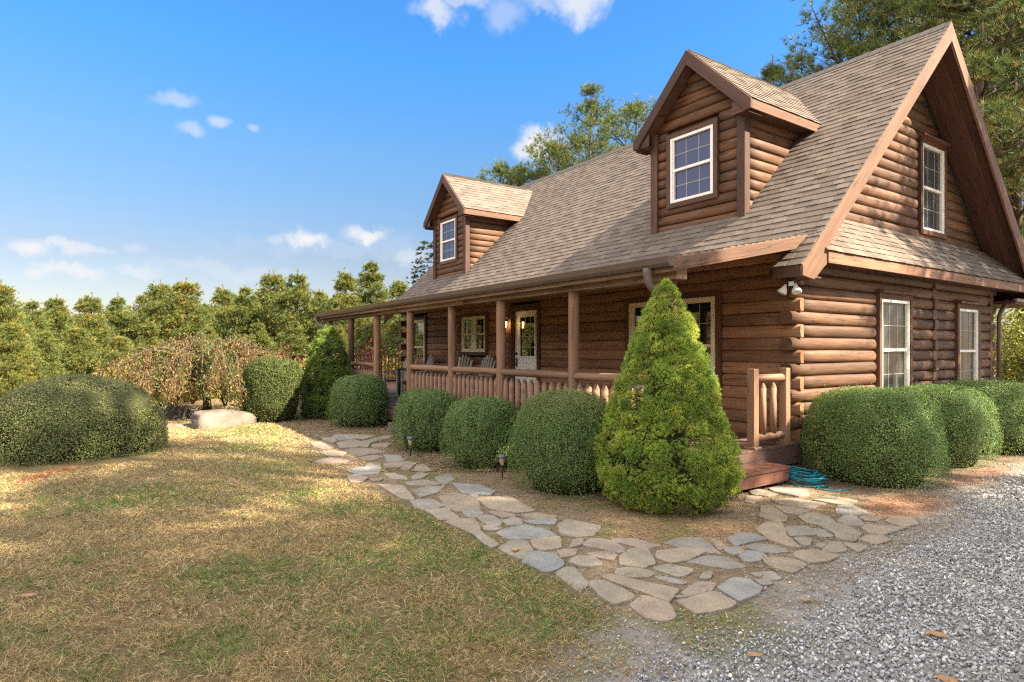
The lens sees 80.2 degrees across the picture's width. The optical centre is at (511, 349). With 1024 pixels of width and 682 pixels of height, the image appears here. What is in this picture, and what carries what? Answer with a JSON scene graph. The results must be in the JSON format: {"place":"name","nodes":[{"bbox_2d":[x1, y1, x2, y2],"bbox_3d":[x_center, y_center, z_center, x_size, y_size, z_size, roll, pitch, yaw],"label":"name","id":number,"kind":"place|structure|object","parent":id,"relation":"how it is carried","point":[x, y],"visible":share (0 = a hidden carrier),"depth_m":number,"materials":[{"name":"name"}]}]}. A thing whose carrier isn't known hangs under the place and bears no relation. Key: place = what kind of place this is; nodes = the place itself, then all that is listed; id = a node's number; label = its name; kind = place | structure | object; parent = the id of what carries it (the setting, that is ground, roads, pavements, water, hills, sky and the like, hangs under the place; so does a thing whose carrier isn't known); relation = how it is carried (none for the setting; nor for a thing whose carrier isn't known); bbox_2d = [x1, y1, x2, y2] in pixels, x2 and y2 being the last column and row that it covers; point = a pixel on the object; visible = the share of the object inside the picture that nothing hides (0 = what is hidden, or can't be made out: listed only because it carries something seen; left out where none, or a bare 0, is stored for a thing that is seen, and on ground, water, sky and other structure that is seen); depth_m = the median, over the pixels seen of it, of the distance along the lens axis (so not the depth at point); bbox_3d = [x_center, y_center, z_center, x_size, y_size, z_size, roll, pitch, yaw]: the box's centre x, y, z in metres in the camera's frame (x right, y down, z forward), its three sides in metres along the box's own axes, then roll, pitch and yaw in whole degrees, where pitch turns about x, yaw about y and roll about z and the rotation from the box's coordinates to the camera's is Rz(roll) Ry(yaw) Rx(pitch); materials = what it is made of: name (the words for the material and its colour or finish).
{"place":"outdoors","nodes":[
{"label":"outdoors","id":0,"kind":"place"},
{"bbox_2d":[0,406,756,681],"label":"grass","id":1,"kind":"structure","parent":0,"point":[429,657],"depth_m":4.26,"materials":[{"name":"plant"}]},
{"bbox_2d":[0,361,1023,681],"bbox_3d":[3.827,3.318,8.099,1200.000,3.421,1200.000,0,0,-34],"label":"ground","id":2,"kind":"structure","parent":0,"point":[660,635],"depth_m":4.26,"materials":[{"name":"soil"}]},
{"bbox_2d":[19,593,35,596],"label":"fallen leaf","id":3,"kind":"object","parent":2,"relation":"on","point":[26,595],"visible":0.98,"depth_m":3.94,"materials":[{"name":"plant"}]},
{"bbox_2d":[0,318,58,399],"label":"pine tree","id":4,"kind":"object","parent":2,"relation":"on","point":[19,368],"visible":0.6,"depth_m":21.73,"materials":[{"name":"green plant"}]},
{"bbox_2d":[0,279,61,385],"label":"pine tree","id":5,"kind":"object","parent":2,"relation":"on","point":[9,311],"visible":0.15,"depth_m":26.92,"materials":[{"name":"green plant"}]},
{"bbox_2d":[19,299,55,351],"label":"pine tree","id":6,"kind":"object","parent":2,"relation":"on","point":[41,322],"visible":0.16,"depth_m":30.90,"materials":[{"name":"green plant"}]},
{"bbox_2d":[39,301,57,326],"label":"pine tree","id":7,"kind":"object","parent":2,"relation":"on","point":[46,303],"visible":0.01,"depth_m":54.55,"materials":[{"name":"green plant"}]},
{"bbox_2d":[27,329,71,384],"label":"pine tree","id":8,"kind":"object","parent":2,"relation":"on","point":[53,368],"visible":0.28,"depth_m":23.92,"materials":[{"name":"green plant"}]},
{"bbox_2d":[37,293,75,363],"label":"pine tree","id":9,"kind":"object","parent":2,"relation":"on","point":[58,314],"visible":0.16,"depth_m":39.75,"materials":[{"name":"green plant"}]},
{"bbox_2d":[48,323,103,383],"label":"pine tree","id":10,"kind":"object","parent":2,"relation":"on","point":[80,361],"visible":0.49,"depth_m":26.75,"materials":[{"name":"green plant"}]},
{"bbox_2d":[61,298,93,327],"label":"pine tree","id":11,"kind":"object","parent":2,"relation":"on","point":[77,306],"visible":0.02,"depth_m":50.38,"materials":[{"name":"green plant"}]},
{"bbox_2d":[47,292,117,375],"bbox_3d":[-23.047,0.297,33.021,4.643,6.964,4.275,0,0,9],"label":"pine tree","id":12,"kind":"object","parent":2,"relation":"on","point":[97,326],"visible":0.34,"depth_m":32.76,"materials":[{"name":"green plant"}]},
{"bbox_2d":[0,370,173,467],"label":"evergreen shrub","id":13,"kind":"object","parent":2,"relation":"on","point":[82,417],"visible":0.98,"depth_m":8.83,"materials":[{"name":"green plant"}]},
{"bbox_2d":[85,365,127,384],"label":"undergrowth shrub","id":14,"kind":"object","parent":2,"relation":"on","point":[104,372],"visible":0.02,"depth_m":18.80,"materials":[{"name":"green plant"}]},
{"bbox_2d":[89,333,141,379],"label":"pine tree","id":15,"kind":"object","parent":2,"relation":"on","point":[120,344],"visible":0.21,"depth_m":25.80,"materials":[{"name":"green plant"}]},
{"bbox_2d":[97,293,141,360],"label":"pine tree","id":16,"kind":"object","parent":2,"relation":"on","point":[114,312],"visible":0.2,"depth_m":35.51,"materials":[{"name":"green plant"}]},
{"bbox_2d":[99,345,159,403],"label":"undergrowth shrub","id":17,"kind":"object","parent":2,"relation":"on","point":[129,366],"visible":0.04,"depth_m":17.23,"materials":[{"name":"green plant"}]},
{"bbox_2d":[133,291,148,316],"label":"pine tree","id":18,"kind":"object","parent":2,"relation":"on","point":[141,299],"visible":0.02,"depth_m":54.79,"materials":[{"name":"green plant"}]},
{"bbox_2d":[131,319,169,405],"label":"pine tree","id":19,"kind":"object","parent":2,"relation":"on","point":[146,329],"visible":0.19,"depth_m":30.75,"materials":[{"name":"green plant"}]},
{"bbox_2d":[114,280,187,351],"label":"pine tree","id":20,"kind":"object","parent":2,"relation":"on","point":[160,291],"visible":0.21,"depth_m":36.17,"materials":[{"name":"green plant"}]},
{"bbox_2d":[159,423,183,427],"bbox_3d":[-7.103,1.674,12.606,0.564,0.259,0.407,0,0,-34],"label":"rock","id":21,"kind":"object","parent":2,"relation":"on","point":[173,425],"visible":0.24,"depth_m":12.52,"materials":[{"name":"stone"}]},
{"bbox_2d":[156,376,197,405],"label":"undergrowth shrub","id":22,"kind":"object","parent":2,"relation":"on","point":[176,401],"visible":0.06,"depth_m":16.50,"materials":[{"name":"green plant"}]},
{"bbox_2d":[157,405,197,419],"bbox_3d":[-7.913,1.686,14.257,1.068,0.742,0.842,0,0,-34],"label":"boulder","id":23,"kind":"object","parent":2,"relation":"on","point":[177,412],"visible":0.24,"depth_m":13.98,"materials":[{"name":"stone"}]},
{"bbox_2d":[128,276,227,402],"bbox_3d":[-18.244,-0.179,33.808,5.189,7.914,5.575,0,0,33],"label":"pine tree","id":24,"kind":"object","parent":2,"relation":"on","point":[191,310],"visible":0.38,"depth_m":33.62,"materials":[{"name":"green plant"}]},
{"bbox_2d":[172,391,214,403],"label":"undergrowth shrub","id":25,"kind":"object","parent":2,"relation":"on","point":[194,401],"depth_m":17.95,"materials":[{"name":"green plant"}]},
{"bbox_2d":[93,330,301,409],"bbox_3d":[-7.307,0.616,14.544,4.844,2.231,4.039,0,0,-10],"label":"weeping cherry","id":26,"kind":"object","parent":2,"relation":"on","point":[201,364],"visible":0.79,"depth_m":13.66,"materials":[{"name":"brown plant"}]},
{"bbox_2d":[191,301,209,319],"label":"pine tree","id":27,"kind":"object","parent":2,"relation":"on","point":[205,304],"visible":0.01,"depth_m":43.81,"materials":[{"name":"green plant"}]},
{"bbox_2d":[185,324,226,402],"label":"pine tree","id":28,"kind":"object","parent":2,"relation":"on","point":[210,331],"visible":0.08,"depth_m":29.86,"materials":[{"name":"green plant"}]},
{"bbox_2d":[186,384,236,406],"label":"undergrowth shrub","id":29,"kind":"object","parent":2,"relation":"on","point":[222,398],"visible":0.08,"depth_m":16.84,"materials":[{"name":"green plant"}]},
{"bbox_2d":[202,284,235,344],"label":"pine tree","id":30,"kind":"object","parent":2,"relation":"on","point":[221,296],"visible":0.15,"depth_m":37.70,"materials":[{"name":"green plant"}]},
{"bbox_2d":[190,409,256,428],"bbox_3d":[-6.159,1.634,12.980,0.988,0.694,1.341,0,0,44],"label":"boulder","id":31,"kind":"object","parent":2,"relation":"on","point":[210,419],"visible":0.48,"depth_m":12.63,"materials":[{"name":"stone"}]},
{"bbox_2d":[221,292,240,313],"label":"pine tree","id":32,"kind":"object","parent":2,"relation":"on","point":[232,293],"visible":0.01,"depth_m":46.60,"materials":[{"name":"green plant"}]},
{"bbox_2d":[231,384,249,410],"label":"red leaved shrub","id":33,"kind":"object","parent":2,"relation":"on","point":[242,402],"visible":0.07,"depth_m":15.37,"materials":[{"name":"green plant"}]},
{"bbox_2d":[217,284,274,346],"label":"pine tree","id":34,"kind":"object","parent":2,"relation":"on","point":[243,301],"visible":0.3,"depth_m":34.63,"materials":[{"name":"green plant"}]},
{"bbox_2d":[235,319,276,396],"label":"pine tree","id":35,"kind":"object","parent":2,"relation":"on","point":[258,335],"visible":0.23,"depth_m":30.81,"materials":[{"name":"green plant"}]},
{"bbox_2d":[253,287,277,334],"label":"pine tree","id":36,"kind":"object","parent":2,"relation":"on","point":[257,292],"visible":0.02,"depth_m":51.60,"materials":[{"name":"green plant"}]},
{"bbox_2d":[229,269,306,342],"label":"pine tree","id":37,"kind":"object","parent":2,"relation":"on","point":[274,281],"visible":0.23,"depth_m":36.19,"materials":[{"name":"green plant"}]},
{"bbox_2d":[238,353,308,422],"bbox_3d":[-5.368,0.885,13.752,1.557,1.588,1.437,0,0,-34],"label":"evergreen shrub","id":38,"kind":"object","parent":2,"relation":"on","point":[273,388],"visible":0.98,"depth_m":13.36,"materials":[{"name":"green plant"}]},
{"bbox_2d":[268,344,303,364],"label":"red leaved shrub","id":39,"kind":"object","parent":2,"relation":"on","point":[284,353],"visible":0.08,"depth_m":15.14,"materials":[{"name":"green plant"}]},
{"bbox_2d":[256,268,322,358],"bbox_3d":[-12.099,-0.440,34.010,4.485,8.322,4.528,0,0,-26],"label":"pine tree","id":40,"kind":"object","parent":2,"relation":"on","point":[295,292],"visible":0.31,"depth_m":33.61,"materials":[{"name":"green plant"}]},
{"bbox_2d":[277,319,312,394],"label":"pine tree","id":41,"kind":"object","parent":2,"relation":"on","point":[293,340],"visible":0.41,"depth_m":28.78,"materials":[{"name":"green plant"}]},
{"bbox_2d":[310,288,334,324],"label":"pine tree","id":42,"kind":"object","parent":2,"relation":"on","point":[321,294],"visible":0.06,"depth_m":41.80,"materials":[{"name":"green plant"}]},
{"bbox_2d":[296,345,372,391],"bbox_3d":[-7.356,0.831,24.141,3.550,2.341,3.392,0,0,20],"label":"undergrowth shrub","id":43,"kind":"object","parent":2,"relation":"on","point":[321,361],"visible":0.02,"depth_m":24.01,"materials":[{"name":"green plant"}]},
{"bbox_2d":[334,324,347,351],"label":"pine tree","id":44,"kind":"object","parent":2,"relation":"on","point":[340,331],"visible":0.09,"depth_m":31.93,"materials":[{"name":"green plant"}]},
{"bbox_2d":[303,267,386,361],"bbox_3d":[-9.474,-0.476,34.093,5.117,8.336,5.557,0,0,-17],"label":"pine tree","id":45,"kind":"object","parent":2,"relation":"on","point":[343,281],"visible":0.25,"depth_m":33.51,"materials":[{"name":"green plant"}]},
{"bbox_2d":[291,354,404,401],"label":"side deck","id":46,"kind":"structure","parent":2,"relation":"on","point":[391,386],"depth_m":21.80,"materials":[{"name":"brown wood"}]},
{"bbox_2d":[325,372,391,428],"bbox_3d":[-3.251,1.083,12.981,1.416,1.193,1.488,0,0,-34],"label":"boxwood shrub","id":47,"kind":"object","parent":2,"relation":"on","point":[358,400],"visible":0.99,"depth_m":12.54,"materials":[{"name":"green plant"}]},
{"bbox_2d":[338,260,400,353],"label":"pine tree","id":48,"kind":"object","parent":2,"relation":"on","point":[368,279],"visible":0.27,"depth_m":35.58,"materials":[{"name":"green plant"}]},
{"bbox_2d":[354,331,389,376],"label":"red leaved shrub","id":49,"kind":"object","parent":2,"relation":"on","point":[369,353],"visible":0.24,"depth_m":23.02,"materials":[{"name":"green plant"}]},
{"bbox_2d":[344,318,403,369],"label":"pine tree","id":50,"kind":"object","parent":2,"relation":"on","point":[365,329],"visible":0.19,"depth_m":29.64,"materials":[{"name":"green plant"}]},
{"bbox_2d":[354,342,403,382],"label":"undergrowth shrub","id":51,"kind":"object","parent":2,"relation":"on","point":[390,364],"visible":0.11,"depth_m":25.29,"materials":[{"name":"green plant"}]},
{"bbox_2d":[359,349,400,375],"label":"undergrowth shrub","id":52,"kind":"object","parent":2,"relation":"on","point":[383,363],"visible":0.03,"depth_m":27.61,"materials":[{"name":"green plant"}]},
{"bbox_2d":[373,277,409,330],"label":"pine tree","id":53,"kind":"object","parent":2,"relation":"on","point":[397,287],"visible":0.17,"depth_m":39.54,"materials":[{"name":"green plant"}]},
{"bbox_2d":[380,319,403,361],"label":"pine tree","id":54,"kind":"object","parent":2,"relation":"on","point":[394,328],"visible":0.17,"depth_m":33.74,"materials":[{"name":"green plant"}]},
{"bbox_2d":[384,240,432,362],"bbox_3d":[-3.698,-1.544,27.074,4.806,6.727,4.883,0,0,-34],"label":"hemlock tree","id":55,"kind":"object","parent":2,"relation":"on","point":[415,276],"visible":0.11,"depth_m":26.69,"materials":[{"name":"green plant"}]},
{"bbox_2d":[407,436,413,455],"bbox_3d":[-1.540,1.495,9.213,0.124,0.346,0.124,0,0,21],"label":"path light","id":56,"kind":"object","parent":2,"relation":"on","point":[410,439],"visible":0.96,"depth_m":9.19,"materials":[{"name":"black metal"}]},
{"bbox_2d":[389,385,462,453],"bbox_3d":[-1.352,1.118,9.916,1.384,1.111,1.400,0,0,-34],"label":"boxwood shrub","id":57,"kind":"object","parent":2,"relation":"on","point":[421,415],"visible":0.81,"depth_m":9.51,"materials":[{"name":"green plant"}]},
{"bbox_2d":[437,387,522,472],"bbox_3d":[-0.392,1.097,8.490,1.306,1.149,1.319,0,0,-34],"label":"boxwood shrub","id":58,"kind":"object","parent":2,"relation":"on","point":[477,428],"visible":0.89,"depth_m":8.12,"materials":[{"name":"green plant"}]},
{"bbox_2d":[497,454,506,477],"bbox_3d":[-0.122,1.494,7.638,0.124,0.346,0.124,0,0,5],"label":"path light","id":59,"kind":"object","parent":2,"relation":"on","point":[501,457],"visible":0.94,"depth_m":7.61,"materials":[{"name":"black metal"}]},
{"bbox_2d":[471,155,536,185],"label":"tree","id":60,"kind":"object","parent":2,"relation":"on","point":[500,169],"visible":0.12,"depth_m":24.36,"materials":[{"name":"green plant"}]},
{"bbox_2d":[503,141,585,184],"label":"pine tree","id":61,"kind":"object","parent":2,"relation":"on","point":[541,168],"visible":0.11,"depth_m":25.27,"materials":[{"name":"green plant"}]},
{"bbox_2d":[505,382,625,499],"bbox_3d":[0.622,1.011,7.115,1.433,1.328,1.559,0,0,-34],"label":"boxwood shrub","id":62,"kind":"object","parent":2,"relation":"on","point":[557,431],"visible":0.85,"depth_m":6.69,"materials":[{"name":"green plant"}]},
{"bbox_2d":[518,80,622,179],"bbox_3d":[2.993,-4.263,24.028,5.871,12.496,5.897,0,0,-8],"label":"pine tree","id":63,"kind":"object","parent":2,"relation":"on","point":[556,150],"visible":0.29,"depth_m":23.24,"materials":[{"name":"green plant"}]},
{"bbox_2d":[583,91,656,158],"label":"pine tree","id":64,"kind":"object","parent":2,"relation":"on","point":[638,109],"visible":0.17,"depth_m":25.86,"materials":[{"name":"green plant"}]},
{"bbox_2d":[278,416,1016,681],"bbox_3d":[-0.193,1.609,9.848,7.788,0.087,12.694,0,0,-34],"label":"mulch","id":65,"kind":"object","parent":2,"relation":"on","point":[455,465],"visible":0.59,"depth_m":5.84,"materials":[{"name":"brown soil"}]},
{"bbox_2d":[300,324,352,418],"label":"dwarf spruce","id":66,"kind":"object","parent":65,"relation":"on","point":[325,375],"visible":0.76,"depth_m":14.26,"materials":[{"name":"green plant"}]},
{"bbox_2d":[591,278,745,515],"bbox_3d":[1.629,0.471,6.486,1.613,2.498,1.611,0,0,-10],"label":"dwarf spruce","id":67,"kind":"object","parent":65,"relation":"on","point":[667,460],"visible":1,"depth_m":6.10,"materials":[{"name":"green plant"}]},
{"bbox_2d":[787,466,851,490],"bbox_3d":[3.607,1.542,7.267,0.470,0.179,0.851,0,0,-34],"label":"garden hose","id":68,"kind":"object","parent":65,"relation":"on","point":[815,477],"visible":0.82,"depth_m":7.22,"materials":[{"name":"teal rubber"}]},
{"bbox_2d":[314,20,1023,494],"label":"log cabin","id":69,"kind":"object","parent":2,"relation":"on","point":[802,242],"visible":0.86,"depth_m":10.18,"materials":[{"name":"brown wood"}]},
{"bbox_2d":[382,356,416,393],"bbox_3d":[-3.135,0.682,17.099,0.680,1.075,0.797,0,0,41],"label":"porch chair","id":70,"kind":"object","parent":69,"relation":"on","point":[394,372],"visible":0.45,"depth_m":17.13,"materials":[{"name":"grey wood"}]},
{"bbox_2d":[397,368,428,396],"bbox_3d":[-2.413,0.848,14.916,0.500,0.745,0.800,0,0,-40],"label":"side table","id":71,"kind":"object","parent":69,"relation":"on","point":[403,369],"visible":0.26,"depth_m":15.03,"materials":[{"name":"grey wood"}]},
{"bbox_2d":[400,354,434,393],"bbox_3d":[-2.552,0.682,16.390,0.797,1.075,0.680,0,0,-26],"label":"porch chair","id":72,"kind":"object","parent":69,"relation":"on","point":[429,362],"visible":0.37,"depth_m":16.48,"materials":[{"name":"grey wood"}]},
{"bbox_2d":[414,316,429,364],"bbox_3d":[-2.692,-0.065,17.670,0.129,1.740,1.050,0,0,-34],"label":"window","id":73,"kind":"structure","parent":69,"relation":"in","point":[420,323],"depth_m":17.57,"materials":[{"name":"beige glass"}]},
{"bbox_2d":[418,355,458,375],"bbox_3d":[-1.723,0.677,13.684,1.066,1.087,0.751,0,0,-20],"label":"rustic rocker","id":74,"kind":"object","parent":69,"relation":"on","point":[457,359],"visible":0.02,"depth_m":13.49,"materials":[{"name":"grey wood"}]},
{"bbox_2d":[442,355,472,376],"bbox_3d":[-1.401,0.682,14.740,0.680,1.075,0.797,0,0,36],"label":"porch chair","id":75,"kind":"object","parent":69,"relation":"on","point":[462,363],"visible":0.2,"depth_m":14.97,"materials":[{"name":"grey wood"}]},
{"bbox_2d":[459,312,490,355],"bbox_3d":[-0.930,-0.370,15.095,0.129,1.050,1.330,0,0,-34],"label":"window","id":76,"kind":"structure","parent":69,"relation":"in","point":[473,327],"depth_m":15.01,"materials":[{"name":"clear glass"}]},
{"bbox_2d":[457,355,495,378],"bbox_3d":[-0.834,0.682,13.881,0.797,1.075,0.680,0,0,-40],"label":"porch chair","id":77,"kind":"object","parent":69,"relation":"on","point":[484,363],"visible":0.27,"depth_m":14.06,"materials":[{"name":"grey wood"}]},
{"bbox_2d":[515,310,535,399],"bbox_3d":[0.329,0.173,13.339,0.104,2.035,0.950,0,0,-34],"label":"door","id":78,"kind":"structure","parent":69,"relation":"in","point":[525,321],"depth_m":13.41,"materials":[{"name":"white paint"}]},
{"bbox_2d":[625,290,724,400],"bbox_3d":[2.597,-0.055,9.942,0.129,1.660,1.980,0,0,-34],"label":"window","id":79,"kind":"structure","parent":69,"relation":"in","point":[705,307],"depth_m":9.39,"materials":[{"name":"beige plastic"}]},
{"bbox_2d":[871,290,919,389],"bbox_3d":[6.073,-0.007,9.621,1.225,1.785,0.205,0,0,-34],"label":"window","id":80,"kind":"structure","parent":69,"relation":"in","point":[894,313],"depth_m":9.66,"materials":[{"name":"white paint"}]},
{"bbox_2d":[915,132,950,239],"bbox_3d":[7.654,-2.920,11.042,1.190,1.746,0.205,0,0,-34],"label":"window","id":81,"kind":"structure","parent":69,"relation":"in","point":[932,151],"depth_m":11.08,"materials":[{"name":"clear glass"}]},
{"bbox_2d":[951,301,986,386],"bbox_3d":[8.447,0.013,11.246,1.150,1.745,0.205,0,0,-34],"label":"window","id":82,"kind":"structure","parent":69,"relation":"in","point":[967,330],"depth_m":11.30,"materials":[{"name":"white paint"}]},
{"bbox_2d":[755,41,816,86],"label":"pine tree","id":83,"kind":"object","parent":2,"relation":"on","point":[774,73],"visible":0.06,"depth_m":23.89,"materials":[{"name":"green plant"}]},
{"bbox_2d":[796,381,953,492],"bbox_3d":[4.494,1.030,7.553,1.576,1.299,1.714,0,0,-34],"label":"boxwood shrub","id":84,"kind":"object","parent":2,"relation":"on","point":[879,436],"visible":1,"depth_m":7.09,"materials":[{"name":"green plant"}]},
{"bbox_2d":[777,0,991,103],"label":"pine tree","id":85,"kind":"object","parent":2,"relation":"on","point":[846,46],"visible":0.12,"depth_m":18.02,"materials":[{"name":"green plant"}]},
{"bbox_2d":[795,0,1023,159],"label":"pine tree","id":86,"kind":"object","parent":2,"relation":"on","point":[842,30],"visible":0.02,"depth_m":23.68,"materials":[{"name":"green plant"}]},
{"bbox_2d":[821,0,1023,175],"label":"pine tree","id":87,"kind":"object","parent":2,"relation":"on","point":[980,42],"visible":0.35,"depth_m":15.46,"materials":[{"name":"green plant"}]},
{"bbox_2d":[849,0,1023,380],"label":"pine tree","id":88,"kind":"object","parent":2,"relation":"on","point":[1014,185],"visible":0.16,"depth_m":17.00,"materials":[{"name":"green plant"}]},
{"bbox_2d":[851,0,1023,191],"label":"pine tree","id":89,"kind":"object","parent":2,"relation":"on","point":[998,50],"visible":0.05,"depth_m":17.39,"materials":[{"name":"green plant"}]},
{"bbox_2d":[894,378,1007,470],"bbox_3d":[6.059,1.042,8.724,1.769,1.271,1.641,0,0,-34],"label":"boxwood shrub","id":90,"kind":"object","parent":2,"relation":"on","point":[968,417],"visible":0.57,"depth_m":8.18,"materials":[{"name":"green plant"}]},
{"bbox_2d":[940,374,1023,457],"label":"boxwood shrub","id":91,"kind":"object","parent":2,"relation":"on","point":[1011,396],"visible":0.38,"depth_m":9.23,"materials":[{"name":"green plant"}]},
{"bbox_2d":[993,308,1015,387],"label":"undergrowth shrub","id":92,"kind":"object","parent":2,"relation":"on","point":[995,322],"visible":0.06,"depth_m":20.69,"materials":[{"name":"green plant"}]},
{"bbox_2d":[985,7,1023,222],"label":"pine tree","id":93,"kind":"object","parent":2,"relation":"on","point":[1019,113],"visible":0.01,"depth_m":22.06,"materials":[{"name":"green plant"}]},
{"bbox_2d":[992,308,1023,386],"bbox_3d":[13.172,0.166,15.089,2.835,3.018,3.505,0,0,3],"label":"undergrowth shrub","id":94,"kind":"object","parent":2,"relation":"on","point":[1017,354],"visible":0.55,"depth_m":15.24,"materials":[{"name":"green plant"}]},
{"bbox_2d":[0,0,1023,350],"label":"sky","id":95,"kind":"structure","parent":0,"point":[229,143],"materials":[{"name":"blue"}]},
{"bbox_2d":[505,163,525,185],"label":"pine tree","id":96,"kind":"object","parent":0,"point":[516,169],"depth_m":29.89,"materials":[{"name":"green plant"}]},
{"bbox_2d":[310,434,918,622],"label":"path","id":97,"kind":"structure","parent":0,"point":[654,602],"depth_m":5.10,"materials":[{"name":"grey stone"}]},
{"bbox_2d":[491,454,1023,681],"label":"gravel","id":98,"kind":"structure","parent":0,"point":[926,619],"depth_m":3.65,"materials":[{"name":"grey gravel"}]},
{"bbox_2d":[746,652,761,655],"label":"fallen leaf","id":99,"kind":"object","parent":98,"relation":"on","point":[752,654],"visible":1,"depth_m":3.18,"materials":[{"name":"orange plant"}]},
{"bbox_2d":[925,630,948,636],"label":"fallen leaf","id":100,"kind":"object","parent":98,"relation":"on","point":[937,633],"visible":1,"depth_m":3.41,"materials":[{"name":"orange plant"}]},
{"bbox_2d":[935,675,958,681],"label":"fallen leaf","id":101,"kind":"object","parent":98,"relation":"on","point":[943,677],"visible":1,"depth_m":2.94,"materials":[{"name":"orange plant"}]}
]}

